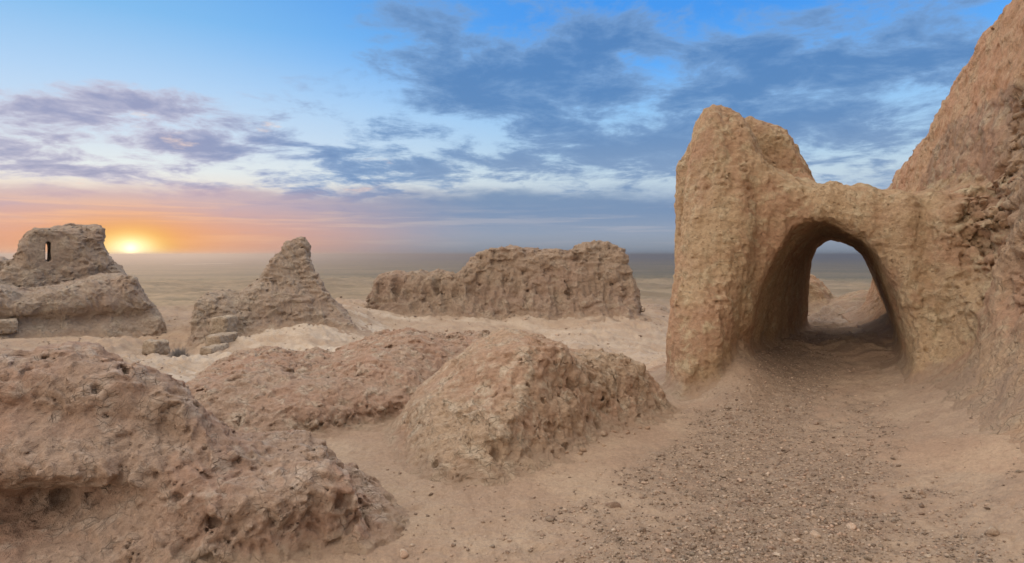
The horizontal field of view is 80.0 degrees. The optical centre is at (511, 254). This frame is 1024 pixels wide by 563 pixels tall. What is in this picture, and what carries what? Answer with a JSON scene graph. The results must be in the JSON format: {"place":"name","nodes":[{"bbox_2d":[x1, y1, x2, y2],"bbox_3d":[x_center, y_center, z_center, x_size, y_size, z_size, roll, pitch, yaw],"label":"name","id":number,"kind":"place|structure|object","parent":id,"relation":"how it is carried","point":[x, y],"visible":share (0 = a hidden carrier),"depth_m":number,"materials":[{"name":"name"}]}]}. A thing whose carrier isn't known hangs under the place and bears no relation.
{"place":"outdoors","nodes":[
{"label":"outdoors","id":0,"kind":"place"},
{"bbox_2d":[0,0,1011,255],"label":"sky","id":1,"kind":"structure","parent":0,"point":[170,127],"materials":[{"name":"blue"}]},
{"bbox_2d":[0,255,1023,562],"bbox_3d":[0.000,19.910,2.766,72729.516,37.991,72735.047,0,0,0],"label":"ground","id":2,"kind":"structure","parent":0,"point":[176,287],"depth_m":5.09,"materials":[{"name":"beige sand"}]},
{"bbox_2d":[0,256,8,270],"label":"wall fragment","id":3,"kind":"object","parent":2,"relation":"on","point":[3,259],"depth_m":34.24,"materials":[{"name":"stone"}]},
{"bbox_2d":[0,318,17,333],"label":"mud brick block","id":4,"kind":"object","parent":2,"relation":"on","point":[8,325],"depth_m":24.01,"materials":[{"name":"brick"}]},
{"bbox_2d":[0,273,172,338],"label":"wall","id":5,"kind":"structure","parent":2,"relation":"on","point":[100,305],"depth_m":26.13,"materials":[{"name":"stone"}]},
{"bbox_2d":[0,223,126,287],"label":"watchtower","id":6,"kind":"structure","parent":5,"relation":"on","point":[77,251],"depth_m":30.04,"materials":[{"name":"stone"}]},
{"bbox_2d":[141,339,170,354],"bbox_3d":[-13.766,3.605,23.211,1.339,0.760,1.089,0,0,22],"label":"mud brick block","id":7,"kind":"object","parent":2,"relation":"on","point":[159,347],"depth_m":23.12,"materials":[{"name":"brick"}]},
{"bbox_2d":[168,345,193,357],"bbox_3d":[-11.738,3.470,21.492,0.993,0.574,1.176,0,0,0],"label":"dry shrub","id":8,"kind":"object","parent":2,"relation":"on","point":[178,352],"visible":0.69,"depth_m":21.45,"materials":[{"name":"grey plant"}]},
{"bbox_2d":[0,341,409,562],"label":"wall stub","id":9,"kind":"object","parent":2,"relation":"on","point":[108,457],"depth_m":3.38,"materials":[{"name":"stone"}]},
{"bbox_2d":[200,315,245,354],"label":"stepped wall","id":10,"kind":"structure","parent":2,"relation":"on","point":[223,333],"depth_m":24.64,"materials":[{"name":"brick"}]},
{"bbox_2d":[166,236,371,355],"bbox_3d":[-11.343,1.623,29.149,8.424,5.023,7.692,0,0,-22],"label":"wall spur","id":11,"kind":"object","parent":2,"relation":"on","point":[286,288],"depth_m":27.51,"materials":[{"name":"stone"}]},
{"bbox_2d":[0,296,666,377],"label":"rubble","id":12,"kind":"object","parent":2,"relation":"on","point":[138,361],"visible":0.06,"depth_m":27.91,"materials":[{"name":"stone"}]},
{"bbox_2d":[185,327,489,440],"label":"earth ridge","id":13,"kind":"structure","parent":2,"relation":"on","point":[372,382],"depth_m":6.15,"materials":[{"name":"soil"}]},
{"bbox_2d":[400,549,408,558],"bbox_3d":[-0.619,1.710,3.489,0.064,0.031,0.057,18,29,21],"label":"loose stone","id":14,"kind":"object","parent":2,"relation":"on","point":[404,554],"visible":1,"depth_m":3.48,"materials":[{"name":"beige stone"}]},
{"bbox_2d":[362,240,651,321],"bbox_3d":[-0.259,1.760,36.748,17.801,5.341,6.416,0,0,0],"label":"rampart","id":15,"kind":"object","parent":2,"relation":"on","point":[593,278],"visible":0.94,"depth_m":35.74,"materials":[{"name":"brown soil"}]},
{"bbox_2d":[381,327,682,489],"bbox_3d":[0.088,1.305,6.179,2.334,1.159,3.744,0,0,39],"label":"clay mound","id":16,"kind":"object","parent":2,"relation":"on","point":[502,406],"visible":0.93,"depth_m":5.30,"materials":[{"name":"brown soil"}]},
{"bbox_2d":[545,515,554,521],"bbox_3d":[0.242,1.679,3.890,0.063,0.027,0.054,12,14,17],"label":"loose stone","id":17,"kind":"object","parent":2,"relation":"on","point":[550,518],"visible":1,"depth_m":3.88,"materials":[{"name":"brown stone"}]},
{"bbox_2d":[579,447,586,451],"bbox_3d":[0.606,1.665,5.191,0.061,0.049,0.056,20,-1,16],"label":"clay clod","id":18,"kind":"object","parent":2,"relation":"on","point":[582,449],"visible":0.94,"depth_m":5.17,"materials":[{"name":"brown soil"}]},
{"bbox_2d":[600,431,607,436],"bbox_3d":[0.835,1.657,5.634,0.103,0.062,0.067,-4,-16,-9],"label":"clay clod","id":19,"kind":"object","parent":2,"relation":"on","point":[603,433],"visible":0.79,"depth_m":5.62,"materials":[{"name":"brown soil"}]},
{"bbox_2d":[606,502,620,507],"bbox_3d":[0.673,1.663,4.056,0.103,0.052,0.070,6,18,20],"label":"loose stone","id":20,"kind":"object","parent":2,"relation":"on","point":[613,504],"visible":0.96,"depth_m":4.04,"materials":[{"name":"brown stone"}]},
{"bbox_2d":[645,304,669,312],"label":"earth mound","id":21,"kind":"object","parent":2,"relation":"on","point":[660,307],"visible":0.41,"depth_m":44.86,"materials":[{"name":"brown soil"}]},
{"bbox_2d":[810,530,820,537],"bbox_3d":[1.833,1.689,3.685,0.060,0.029,0.054,-15,35,24],"label":"loose stone","id":22,"kind":"object","parent":2,"relation":"on","point":[815,533],"visible":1,"depth_m":3.68,"materials":[{"name":"beige stone"}]},
{"bbox_2d":[808,274,837,315],"bbox_3d":[6.670,1.148,14.158,2.070,1.490,2.630,0,0,25],"label":"earth mound","id":23,"kind":"object","parent":2,"relation":"on","point":[821,295],"visible":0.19,"depth_m":13.40,"materials":[{"name":"soil"}]},
{"bbox_2d":[662,104,1023,400],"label":"arched gateway","id":24,"kind":"object","parent":2,"relation":"on","point":[762,215],"visible":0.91,"depth_m":7.63,"materials":[{"name":"stone"},{"name":"mud brick"}]},
{"bbox_2d":[827,290,868,314],"bbox_3d":[7.997,1.209,12.920,3.071,0.985,2.891,0,0,0],"label":"earth mound","id":25,"kind":"object","parent":2,"relation":"on","point":[857,299],"visible":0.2,"depth_m":12.85,"materials":[{"name":"soil"}]},
{"bbox_2d":[846,523,856,529],"bbox_3d":[2.110,1.684,3.794,0.049,0.036,0.072,-6,-13,-14],"label":"loose stone","id":26,"kind":"object","parent":2,"relation":"on","point":[851,526],"visible":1,"depth_m":3.78,"materials":[{"name":"beige stone"}]},
{"bbox_2d":[842,0,1023,452],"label":"rock formation","id":27,"kind":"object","parent":2,"relation":"on","point":[977,125],"depth_m":6.82,"materials":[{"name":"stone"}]},
{"bbox_2d":[984,525,999,534],"bbox_3d":[2.749,1.578,3.492,0.109,0.055,0.074,22,-25,-22],"label":"loose stone","id":28,"kind":"object","parent":2,"relation":"on","point":[991,530],"visible":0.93,"depth_m":3.46,"materials":[{"name":"beige stone"}]},
{"bbox_2d":[357,332,1023,562],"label":"gravel","id":29,"kind":"structure","parent":0,"point":[766,547],"depth_m":4.02,"materials":[{"name":"brown gravel"}]}
]}

